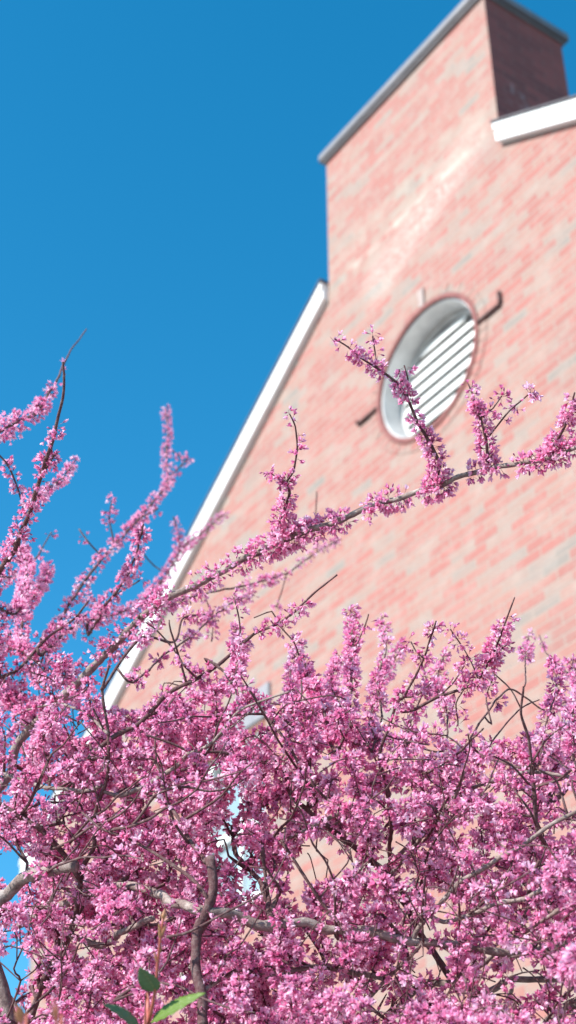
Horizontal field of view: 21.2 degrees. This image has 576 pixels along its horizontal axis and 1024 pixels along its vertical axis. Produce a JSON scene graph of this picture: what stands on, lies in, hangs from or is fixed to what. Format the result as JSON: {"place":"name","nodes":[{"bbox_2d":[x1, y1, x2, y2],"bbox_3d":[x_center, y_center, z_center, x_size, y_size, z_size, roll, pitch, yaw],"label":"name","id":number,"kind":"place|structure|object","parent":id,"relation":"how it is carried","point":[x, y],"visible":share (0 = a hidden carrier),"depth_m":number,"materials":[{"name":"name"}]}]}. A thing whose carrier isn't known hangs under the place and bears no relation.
{"place":"outdoors","nodes":[
{"label":"outdoors","id":0,"kind":"place"},
{"bbox_2d":[15,1003,28,1023],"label":"leafy shoot","id":1,"kind":"object","parent":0,"point":[19,1012],"visible":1,"depth_m":1.35,"materials":[{"name":"plant"}]},
{"bbox_2d":[51,998,63,1023],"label":"leafy shoot","id":2,"kind":"object","parent":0,"point":[55,1011],"visible":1,"depth_m":1.35,"materials":[{"name":"pink plant"}]},
{"bbox_2d":[103,909,204,1023],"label":"leafy shoot","id":3,"kind":"object","parent":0,"point":[148,981],"visible":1,"depth_m":1.74,"materials":[{"name":"green plant"}]},
{"bbox_2d":[0,324,575,1023],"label":"redbud tree","id":4,"kind":"object","parent":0,"point":[86,774],"visible":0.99,"depth_m":2.30,"materials":[{"name":"pink plant"}]},
{"bbox_2d":[0,0,575,1012],"label":"sky","id":5,"kind":"structure","parent":0,"point":[163,181],"materials":[{"name":"blue"}]},
{"bbox_2d":[18,0,575,1023],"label":"brick building","id":6,"kind":"structure","parent":0,"point":[448,156],"depth_m":10.36,"materials":[{"name":"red brick"}]},
{"bbox_2d":[206,726,269,930],"bbox_3d":[-0.298,2.185,10.442,0.370,1.319,0.978,21,-40,-28],"label":"window","id":7,"kind":"structure","parent":6,"relation":"in","point":[235,799],"depth_m":10.58,"materials":[{"name":"white paint"}]}
]}

